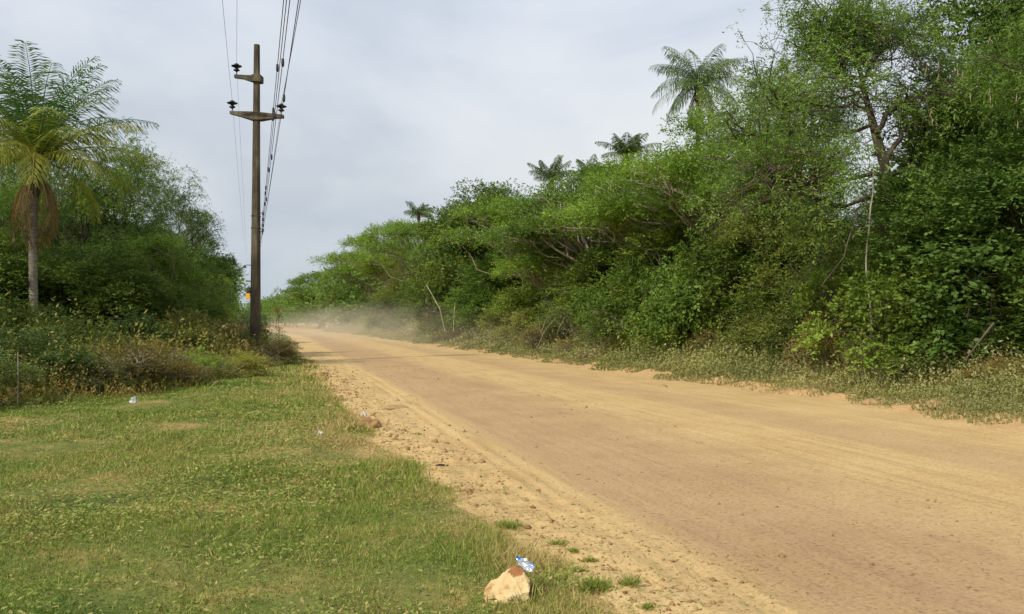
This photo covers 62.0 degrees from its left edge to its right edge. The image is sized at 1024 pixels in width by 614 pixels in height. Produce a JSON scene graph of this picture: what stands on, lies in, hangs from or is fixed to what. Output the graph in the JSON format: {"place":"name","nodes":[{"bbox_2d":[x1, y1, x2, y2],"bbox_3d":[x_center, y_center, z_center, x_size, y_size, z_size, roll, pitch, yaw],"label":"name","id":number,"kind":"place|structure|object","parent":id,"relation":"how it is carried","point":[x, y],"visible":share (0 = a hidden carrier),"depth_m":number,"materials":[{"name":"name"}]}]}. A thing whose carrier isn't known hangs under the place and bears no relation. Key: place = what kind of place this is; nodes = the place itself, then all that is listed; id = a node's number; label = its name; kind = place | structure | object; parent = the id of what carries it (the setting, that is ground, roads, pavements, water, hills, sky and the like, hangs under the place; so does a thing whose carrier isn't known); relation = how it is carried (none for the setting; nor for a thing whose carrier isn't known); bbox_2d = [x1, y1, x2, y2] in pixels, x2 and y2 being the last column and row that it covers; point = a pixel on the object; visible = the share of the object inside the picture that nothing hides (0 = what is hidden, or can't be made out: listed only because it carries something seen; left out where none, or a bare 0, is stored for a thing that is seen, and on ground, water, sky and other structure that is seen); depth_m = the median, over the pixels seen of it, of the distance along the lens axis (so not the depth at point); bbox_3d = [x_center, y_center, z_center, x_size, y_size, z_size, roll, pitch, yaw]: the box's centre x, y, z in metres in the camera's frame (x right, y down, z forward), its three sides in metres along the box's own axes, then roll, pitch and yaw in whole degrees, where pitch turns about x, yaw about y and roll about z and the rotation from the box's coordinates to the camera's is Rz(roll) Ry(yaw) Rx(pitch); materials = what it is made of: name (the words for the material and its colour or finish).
{"place":"outdoors","nodes":[
{"label":"outdoors","id":0,"kind":"place"},
{"bbox_2d":[0,0,1002,321],"label":"sky","id":1,"kind":"structure","parent":0,"point":[389,103],"materials":[{"name":"grey"}]},
{"bbox_2d":[0,322,1023,613],"bbox_3d":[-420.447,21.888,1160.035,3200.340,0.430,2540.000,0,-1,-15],"label":"ground","id":2,"kind":"structure","parent":0,"point":[1014,426],"depth_m":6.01,"materials":[{"name":"green plant"}]},
{"bbox_2d":[0,291,48,342],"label":"shrub","id":3,"kind":"object","parent":2,"relation":"on","point":[13,305],"visible":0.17,"depth_m":24.84,"materials":[{"name":"green plant"}]},
{"bbox_2d":[0,347,53,410],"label":"shrub","id":4,"kind":"object","parent":2,"relation":"on","point":[12,367],"visible":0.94,"depth_m":15.98,"materials":[{"name":"green plant"}]},
{"bbox_2d":[0,173,78,270],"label":"tree","id":5,"kind":"object","parent":2,"relation":"on","point":[12,180],"visible":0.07,"depth_m":34.17,"materials":[{"name":"green plant"}]},
{"bbox_2d":[0,128,78,219],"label":"tree","id":6,"kind":"object","parent":2,"relation":"on","point":[2,171],"visible":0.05,"depth_m":47.00,"materials":[{"name":"green plant"}]},
{"bbox_2d":[0,174,80,298],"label":"tree","id":7,"kind":"object","parent":2,"relation":"on","point":[7,203],"visible":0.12,"depth_m":29.75,"materials":[{"name":"green plant"}]},
{"bbox_2d":[0,228,83,314],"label":"tree","id":8,"kind":"object","parent":2,"relation":"on","point":[14,269],"visible":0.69,"depth_m":27.35,"materials":[{"name":"green plant"}]},
{"bbox_2d":[0,297,95,343],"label":"shrub","id":9,"kind":"object","parent":2,"relation":"on","point":[43,316],"visible":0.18,"depth_m":24.61,"materials":[{"name":"green plant"}]},
{"bbox_2d":[0,320,107,393],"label":"shrub","id":10,"kind":"object","parent":2,"relation":"on","point":[36,351],"visible":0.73,"depth_m":18.14,"materials":[{"name":"green plant"}]},
{"bbox_2d":[2,252,135,329],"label":"tree","id":11,"kind":"object","parent":2,"relation":"on","point":[68,312],"visible":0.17,"depth_m":29.31,"materials":[{"name":"green plant"}]},
{"bbox_2d":[10,310,133,361],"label":"shrub","id":12,"kind":"object","parent":2,"relation":"on","point":[74,329],"visible":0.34,"depth_m":22.73,"materials":[{"name":"green plant"}]},
{"bbox_2d":[0,39,167,321],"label":"palm tree","id":13,"kind":"object","parent":2,"relation":"on","point":[50,125],"visible":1,"depth_m":26.80,"materials":[{"name":"green plant"}]},
{"bbox_2d":[49,348,139,393],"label":"shrub","id":14,"kind":"object","parent":2,"relation":"on","point":[95,382],"visible":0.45,"depth_m":18.43,"materials":[{"name":"green plant"}]},
{"bbox_2d":[3,146,187,337],"bbox_3d":[-16.529,-2.023,33.163,6.835,8.737,7.092,-1,-1,37],"label":"tree","id":15,"kind":"object","parent":2,"relation":"on","point":[81,250],"visible":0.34,"depth_m":32.87,"materials":[{"name":"green plant"}]},
{"bbox_2d":[23,116,196,330],"bbox_3d":[-16.210,-2.598,34.046,6.911,9.913,6.511,0,-1,-20],"label":"tree","id":16,"kind":"object","parent":2,"relation":"on","point":[138,172],"visible":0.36,"depth_m":33.74,"materials":[{"name":"green plant"}]},
{"bbox_2d":[57,334,177,390],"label":"shrub","id":17,"kind":"object","parent":2,"relation":"on","point":[143,361],"visible":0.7,"depth_m":18.90,"materials":[{"name":"green plant"}]},
{"bbox_2d":[39,244,197,332],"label":"tree","id":18,"kind":"object","parent":2,"relation":"on","point":[106,286],"visible":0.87,"depth_m":28.97,"materials":[{"name":"green plant"}]},
{"bbox_2d":[78,306,204,354],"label":"shrub","id":19,"kind":"object","parent":2,"relation":"on","point":[152,329],"visible":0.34,"depth_m":26.87,"materials":[{"name":"green plant"}]},
{"bbox_2d":[0,280,295,410],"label":"undergrowth","id":20,"kind":"object","parent":2,"relation":"on","point":[56,384],"visible":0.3,"depth_m":19.46,"materials":[{"name":"green plant"}]},
{"bbox_2d":[78,232,227,327],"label":"tree","id":21,"kind":"object","parent":2,"relation":"on","point":[185,281],"visible":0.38,"depth_m":32.50,"materials":[{"name":"green plant"}]},
{"bbox_2d":[125,335,218,383],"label":"shrub","id":22,"kind":"object","parent":2,"relation":"on","point":[187,369],"visible":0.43,"depth_m":20.26,"materials":[{"name":"green plant"}]},
{"bbox_2d":[134,289,236,335],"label":"tree","id":23,"kind":"object","parent":2,"relation":"on","point":[219,310],"visible":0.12,"depth_m":35.87,"materials":[{"name":"green plant"}]},
{"bbox_2d":[130,162,243,319],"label":"tree","id":24,"kind":"object","parent":2,"relation":"on","point":[204,221],"visible":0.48,"depth_m":38.88,"materials":[{"name":"green plant"}]},
{"bbox_2d":[140,304,234,354],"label":"shrub","id":25,"kind":"object","parent":2,"relation":"on","point":[194,325],"visible":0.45,"depth_m":28.62,"materials":[{"name":"green plant"}]},
{"bbox_2d":[169,344,235,375],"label":"shrub","id":26,"kind":"object","parent":2,"relation":"on","point":[209,361],"visible":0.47,"depth_m":22.71,"materials":[{"name":"green plant"}]},
{"bbox_2d":[181,229,248,300],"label":"tree","id":27,"kind":"object","parent":2,"relation":"on","point":[231,259],"visible":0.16,"depth_m":61.58,"materials":[{"name":"green plant"}]},
{"bbox_2d":[199,272,241,324],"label":"tree","id":28,"kind":"object","parent":2,"relation":"on","point":[225,301],"visible":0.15,"depth_m":47.11,"materials":[{"name":"green plant"}]},
{"bbox_2d":[208,348,274,377],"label":"shrub","id":29,"kind":"object","parent":2,"relation":"on","point":[247,363],"visible":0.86,"depth_m":23.82,"materials":[{"name":"green plant"}]},
{"bbox_2d":[227,44,286,352],"bbox_3d":[-9.928,-4.015,33.076,2.318,12.393,0.410,0,-1,0],"label":"utility pole","id":30,"kind":"object","parent":2,"relation":"on","point":[256,116],"visible":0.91,"depth_m":32.98,"materials":[{"name":"wood"}]},
{"bbox_2d":[242,332,303,363],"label":"shrub","id":31,"kind":"object","parent":2,"relation":"on","point":[285,349],"visible":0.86,"depth_m":30.31,"materials":[{"name":"green plant"}]},
{"bbox_2d":[271,270,336,328],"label":"tree","id":32,"kind":"object","parent":2,"relation":"on","point":[297,280],"visible":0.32,"depth_m":180.34,"materials":[{"name":"green plant"}]},
{"bbox_2d":[243,252,417,326],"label":"wood","id":33,"kind":"object","parent":2,"relation":"on","point":[282,300],"visible":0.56,"depth_m":158.96,"materials":[{"name":"green plant"}]},
{"bbox_2d":[310,274,385,319],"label":"tree","id":34,"kind":"object","parent":2,"relation":"on","point":[333,294],"visible":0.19,"depth_m":141.58,"materials":[{"name":"green plant"}]},
{"bbox_2d":[307,236,406,309],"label":"tree","id":35,"kind":"object","parent":2,"relation":"on","point":[335,267],"visible":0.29,"depth_m":125.02,"materials":[{"name":"green plant"}]},
{"bbox_2d":[325,217,417,305],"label":"tree","id":36,"kind":"object","parent":2,"relation":"on","point":[367,262],"visible":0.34,"depth_m":103.38,"materials":[{"name":"green plant"}]},
{"bbox_2d":[360,294,415,330],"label":"shrub","id":37,"kind":"object","parent":2,"relation":"on","point":[383,324],"visible":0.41,"depth_m":92.36,"materials":[{"name":"green plant"}]},
{"bbox_2d":[353,255,449,319],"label":"tree","id":38,"kind":"object","parent":2,"relation":"on","point":[383,296],"visible":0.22,"depth_m":91.61,"materials":[{"name":"green plant"}]},
{"bbox_2d":[351,216,472,320],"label":"tree","id":39,"kind":"object","parent":2,"relation":"on","point":[400,231],"visible":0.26,"depth_m":83.13,"materials":[{"name":"green plant"}]},
{"bbox_2d":[382,276,448,327],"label":"shrub","id":40,"kind":"object","parent":2,"relation":"on","point":[404,313],"visible":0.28,"depth_m":85.92,"materials":[{"name":"green plant"}]},
{"bbox_2d":[403,201,434,301],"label":"palm tree","id":41,"kind":"object","parent":2,"relation":"on","point":[417,212],"visible":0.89,"depth_m":130.05,"materials":[{"name":"green plant"}]},
{"bbox_2d":[388,242,491,313],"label":"tree","id":42,"kind":"object","parent":2,"relation":"on","point":[442,292],"visible":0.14,"depth_m":68.95,"materials":[{"name":"green plant"}]},
{"bbox_2d":[408,284,484,338],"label":"shrub","id":43,"kind":"object","parent":2,"relation":"on","point":[437,320],"visible":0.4,"depth_m":60.56,"materials":[{"name":"green plant"}]},
{"bbox_2d":[399,177,526,295],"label":"tree","id":44,"kind":"object","parent":2,"relation":"on","point":[446,266],"visible":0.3,"depth_m":62.78,"materials":[{"name":"green plant"}]},
{"bbox_2d":[441,279,501,342],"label":"shrub","id":45,"kind":"object","parent":2,"relation":"on","point":[469,314],"visible":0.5,"depth_m":53.92,"materials":[{"name":"green plant"}]},
{"bbox_2d":[443,178,526,289],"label":"tree","id":46,"kind":"object","parent":2,"relation":"on","point":[508,189],"visible":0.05,"depth_m":65.56,"materials":[{"name":"green plant"}]},
{"bbox_2d":[436,244,559,313],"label":"tree","id":47,"kind":"object","parent":2,"relation":"on","point":[478,276],"visible":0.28,"depth_m":55.12,"materials":[{"name":"green plant"}]},
{"bbox_2d":[484,566,529,603],"bbox_3d":[-0.028,1.607,4.841,0.265,0.230,0.207,0,-1,0],"label":"rock","id":48,"kind":"object","parent":2,"relation":"on","point":[505,585],"visible":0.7,"depth_m":4.81,"materials":[{"name":"stone"}]},
{"bbox_2d":[473,284,544,346],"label":"shrub","id":49,"kind":"object","parent":2,"relation":"on","point":[496,320],"visible":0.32,"depth_m":48.90,"materials":[{"name":"green plant"}]},
{"bbox_2d":[485,303,549,341],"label":"shrub","id":50,"kind":"object","parent":2,"relation":"on","point":[521,315],"visible":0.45,"depth_m":46.52,"materials":[{"name":"green plant"}]},
{"bbox_2d":[425,191,616,296],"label":"tree","id":51,"kind":"object","parent":2,"relation":"on","point":[492,207],"visible":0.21,"depth_m":51.47,"materials":[{"name":"green plant"}]},
{"bbox_2d":[482,258,563,327],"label":"shrub","id":52,"kind":"object","parent":2,"relation":"on","point":[531,288],"visible":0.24,"depth_m":48.16,"materials":[{"name":"green plant"}]},
{"bbox_2d":[513,319,570,346],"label":"shrub","id":53,"kind":"object","parent":2,"relation":"on","point":[529,335],"visible":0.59,"depth_m":41.11,"materials":[{"name":"green plant"}]},
{"bbox_2d":[478,229,614,301],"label":"tree","id":54,"kind":"object","parent":2,"relation":"on","point":[526,268],"visible":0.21,"depth_m":44.28,"materials":[{"name":"green plant"}]},
{"bbox_2d":[527,155,577,193],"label":"palm tree","id":55,"kind":"object","parent":2,"relation":"on","point":[544,172],"visible":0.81,"depth_m":84.82,"materials":[{"name":"green plant"}]},
{"bbox_2d":[462,156,653,285],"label":"tree","id":56,"kind":"object","parent":2,"relation":"on","point":[535,235],"visible":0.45,"depth_m":41.44,"materials":[{"name":"green plant"}]},
{"bbox_2d":[532,284,603,338],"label":"shrub","id":57,"kind":"object","parent":2,"relation":"on","point":[566,323],"visible":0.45,"depth_m":39.88,"materials":[{"name":"green plant"}]},
{"bbox_2d":[516,248,624,333],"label":"shrub","id":58,"kind":"object","parent":2,"relation":"on","point":[551,293],"visible":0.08,"depth_m":42.96,"materials":[{"name":"green plant"}]},
{"bbox_2d":[541,226,656,311],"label":"tree","id":59,"kind":"object","parent":2,"relation":"on","point":[587,266],"visible":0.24,"depth_m":37.63,"materials":[{"name":"green plant"}]},
{"bbox_2d":[571,290,640,344],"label":"shrub","id":60,"kind":"object","parent":2,"relation":"on","point":[591,332],"visible":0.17,"depth_m":34.84,"materials":[{"name":"green plant"}]},
{"bbox_2d":[564,243,659,349],"bbox_3d":[4.782,-0.121,32.635,4.769,4.813,5.122,1,-1,-38],"label":"shrub","id":61,"kind":"object","parent":2,"relation":"on","point":[601,305],"visible":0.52,"depth_m":32.15,"materials":[{"name":"green plant"}]},
{"bbox_2d":[595,132,661,162],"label":"palm tree","id":62,"kind":"object","parent":2,"relation":"on","point":[621,147],"visible":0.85,"depth_m":74.51,"materials":[{"name":"green plant"}]},
{"bbox_2d":[536,140,749,258],"bbox_3d":[6.655,-2.322,35.377,10.109,9.030,11.577,-1,-1,39],"label":"tree","id":63,"kind":"object","parent":2,"relation":"on","point":[569,211],"visible":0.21,"depth_m":34.36,"materials":[{"name":"green plant"}]},
{"bbox_2d":[580,194,748,309],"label":"tree","id":64,"kind":"object","parent":2,"relation":"on","point":[665,237],"visible":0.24,"depth_m":32.16,"materials":[{"name":"green plant"}]},
{"bbox_2d":[322,227,1023,425],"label":"verge weeds","id":65,"kind":"object","parent":2,"relation":"on","point":[983,397],"visible":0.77,"depth_m":21.46,"materials":[{"name":"green plant"}]},
{"bbox_2d":[623,240,745,347],"bbox_3d":[7.433,-0.142,29.864,7.271,4.731,5.387,0,-1,-9],"label":"shrub","id":66,"kind":"object","parent":2,"relation":"on","point":[644,346],"visible":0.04,"depth_m":29.39,"materials":[{"name":"green plant"}]},
{"bbox_2d":[624,222,761,351],"bbox_3d":[6.316,-0.350,28.407,5.040,5.154,4.722,0,-1,20],"label":"shrub","id":67,"kind":"object","parent":2,"relation":"on","point":[693,300],"visible":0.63,"depth_m":27.67,"materials":[{"name":"green plant"}]},
{"bbox_2d":[363,267,1023,360],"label":"thicket","id":68,"kind":"object","parent":2,"relation":"on","point":[993,281],"depth_m":18.15,"materials":[{"name":"green plant"}]},
{"bbox_2d":[647,268,741,352],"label":"shrub","id":69,"kind":"object","parent":2,"relation":"on","point":[685,326],"visible":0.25,"depth_m":28.05,"materials":[{"name":"green plant"}]},
{"bbox_2d":[648,44,747,147],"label":"palm tree","id":70,"kind":"object","parent":2,"relation":"on","point":[690,78],"visible":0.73,"depth_m":49.66,"materials":[{"name":"green plant"}]},
{"bbox_2d":[683,309,740,354],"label":"shrub","id":71,"kind":"object","parent":2,"relation":"on","point":[707,335],"visible":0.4,"depth_m":26.90,"materials":[{"name":"green plant"}]},
{"bbox_2d":[569,105,865,258],"bbox_3d":[7.066,-2.428,30.109,10.805,9.273,9.435,0,-1,17],"label":"tree","id":72,"kind":"object","parent":2,"relation":"on","point":[683,164],"visible":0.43,"depth_m":29.61,"materials":[{"name":"green plant"}]},
{"bbox_2d":[648,210,849,322],"bbox_3d":[8.219,-0.619,27.888,6.542,5.174,6.331,1,-1,-41],"label":"tree","id":73,"kind":"object","parent":2,"relation":"on","point":[734,267],"visible":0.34,"depth_m":26.68,"materials":[{"name":"green plant"}]},
{"bbox_2d":[710,298,797,361],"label":"shrub","id":74,"kind":"object","parent":2,"relation":"on","point":[762,328],"visible":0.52,"depth_m":24.32,"materials":[{"name":"green plant"}]},
{"bbox_2d":[693,232,820,330],"bbox_3d":[8.998,-0.393,27.763,6.249,4.950,6.711,0,-1,-12],"label":"shrub","id":75,"kind":"object","parent":2,"relation":"on","point":[719,312],"visible":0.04,"depth_m":26.93,"materials":[{"name":"green plant"}]},
{"bbox_2d":[703,95,811,296],"bbox_3d":[8.564,-2.525,27.980,3.845,9.068,3.989,1,-1,-39],"label":"tree","id":76,"kind":"object","parent":2,"relation":"on","point":[768,202],"visible":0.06,"depth_m":27.25,"materials":[{"name":"green plant"}]},
{"bbox_2d":[671,172,852,328],"bbox_3d":[8.681,-1.086,27.175,6.835,6.230,7.092,0,-1,-10],"label":"tree","id":77,"kind":"object","parent":2,"relation":"on","point":[731,227],"visible":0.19,"depth_m":26.13,"materials":[{"name":"green plant"}]},
{"bbox_2d":[726,239,858,346],"bbox_3d":[8.962,0.020,25.834,5.088,4.217,6.867,0,-1,16],"label":"shrub","id":78,"kind":"object","parent":2,"relation":"on","point":[763,275],"visible":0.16,"depth_m":25.07,"materials":[{"name":"green plant"}]},
{"bbox_2d":[757,315,829,362],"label":"shrub","id":79,"kind":"object","parent":2,"relation":"on","point":[780,349],"visible":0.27,"depth_m":22.90,"materials":[{"name":"green plant"}]},
{"bbox_2d":[744,33,868,285],"bbox_3d":[9.486,-3.457,27.010,4.211,11.174,4.059,1,-1,-38],"label":"tree","id":80,"kind":"object","parent":2,"relation":"on","point":[832,147],"visible":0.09,"depth_m":26.54,"materials":[{"name":"green plant"}]},
{"bbox_2d":[761,211,878,311],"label":"tree","id":81,"kind":"object","parent":2,"relation":"on","point":[848,221],"visible":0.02,"depth_m":25.43,"materials":[{"name":"green plant"}]},
{"bbox_2d":[777,302,874,373],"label":"shrub","id":82,"kind":"object","parent":2,"relation":"on","point":[827,353],"visible":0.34,"depth_m":20.75,"materials":[{"name":"green plant"}]},
{"bbox_2d":[762,217,913,344],"bbox_3d":[9.481,-0.221,23.154,4.794,4.568,6.470,0,-1,-4],"label":"shrub","id":83,"kind":"object","parent":2,"relation":"on","point":[832,263],"visible":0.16,"depth_m":23.04,"materials":[{"name":"green plant"}]},
{"bbox_2d":[678,0,1023,286],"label":"tree","id":84,"kind":"object","parent":2,"relation":"on","point":[843,44],"visible":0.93,"depth_m":21.03,"materials":[{"name":"green plant"}]},
{"bbox_2d":[777,230,978,376],"bbox_3d":[8.496,0.094,19.876,4.540,3.720,4.846,0,-1,-12],"label":"shrub","id":85,"kind":"object","parent":2,"relation":"on","point":[896,327],"visible":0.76,"depth_m":18.77,"materials":[{"name":"green plant"}]},
{"bbox_2d":[837,221,1021,341],"bbox_3d":[10.790,-0.262,20.797,6.255,4.461,6.675,1,-1,-33],"label":"shrub","id":86,"kind":"object","parent":2,"relation":"on","point":[917,271],"visible":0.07,"depth_m":19.04,"materials":[{"name":"green plant"}]},
{"bbox_2d":[862,323,998,372],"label":"shrub","id":87,"kind":"object","parent":2,"relation":"on","point":[922,335],"visible":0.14,"depth_m":18.28,"materials":[{"name":"green plant"}]},
{"bbox_2d":[839,119,1023,344],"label":"tree","id":88,"kind":"object","parent":2,"relation":"on","point":[993,186],"visible":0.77,"depth_m":18.58,"materials":[{"name":"green plant"}]},
{"bbox_2d":[844,256,1023,352],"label":"shrub","id":89,"kind":"object","parent":2,"relation":"on","point":[966,305],"visible":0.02,"depth_m":18.36,"materials":[{"name":"green plant"}]},
{"bbox_2d":[849,215,1023,372],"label":"shrub","id":90,"kind":"object","parent":2,"relation":"on","point":[950,269],"visible":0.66,"depth_m":17.58,"materials":[{"name":"green plant"}]},
{"bbox_2d":[849,302,1023,369],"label":"shrub","id":91,"kind":"object","parent":2,"relation":"on","point":[994,338],"visible":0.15,"depth_m":17.75,"materials":[{"name":"green plant"}]},
{"bbox_2d":[855,0,1023,316],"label":"tree","id":92,"kind":"object","parent":2,"relation":"on","point":[1010,64],"visible":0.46,"depth_m":18.77,"materials":[{"name":"green plant"}]},
{"bbox_2d":[859,0,1023,207],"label":"tree","id":93,"kind":"object","parent":2,"relation":"on","point":[970,12],"visible":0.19,"depth_m":23.19,"materials":[{"name":"green plant"}]},
{"bbox_2d":[872,339,1014,381],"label":"shrub","id":94,"kind":"object","parent":2,"relation":"on","point":[900,361],"visible":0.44,"depth_m":17.63,"materials":[{"name":"green plant"}]},
{"bbox_2d":[887,282,1023,363],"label":"shrub","id":95,"kind":"object","parent":2,"relation":"on","point":[1005,318],"visible":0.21,"depth_m":17.80,"materials":[{"name":"green plant"}]},
{"bbox_2d":[910,250,1023,364],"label":"shrub","id":96,"kind":"object","parent":2,"relation":"on","point":[1001,284],"visible":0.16,"depth_m":18.26,"materials":[{"name":"green plant"}]},
{"bbox_2d":[943,355,1023,391],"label":"shrub","id":97,"kind":"object","parent":2,"relation":"on","point":[990,363],"visible":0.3,"depth_m":16.19,"materials":[{"name":"green plant"}]},
{"bbox_2d":[264,327,1023,613],"bbox_3d":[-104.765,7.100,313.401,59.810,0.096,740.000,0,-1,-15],"label":"road","id":98,"kind":"structure","parent":0,"point":[956,469],"depth_m":8.64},
{"bbox_2d":[279,362,806,613],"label":"dry straw","id":99,"kind":"object","parent":98,"relation":"on","point":[431,451],"visible":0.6,"depth_m":6.39,"materials":[{"name":"plant"}]},
{"bbox_2d":[566,570,629,596],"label":"weed","id":100,"kind":"object","parent":98,"relation":"on","point":[602,584],"visible":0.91,"depth_m":5.04,"materials":[{"name":"green plant"}]},
{"bbox_2d":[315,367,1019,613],"bbox_3d":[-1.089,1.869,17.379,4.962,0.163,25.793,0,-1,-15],"label":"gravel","id":101,"kind":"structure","parent":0,"point":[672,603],"depth_m":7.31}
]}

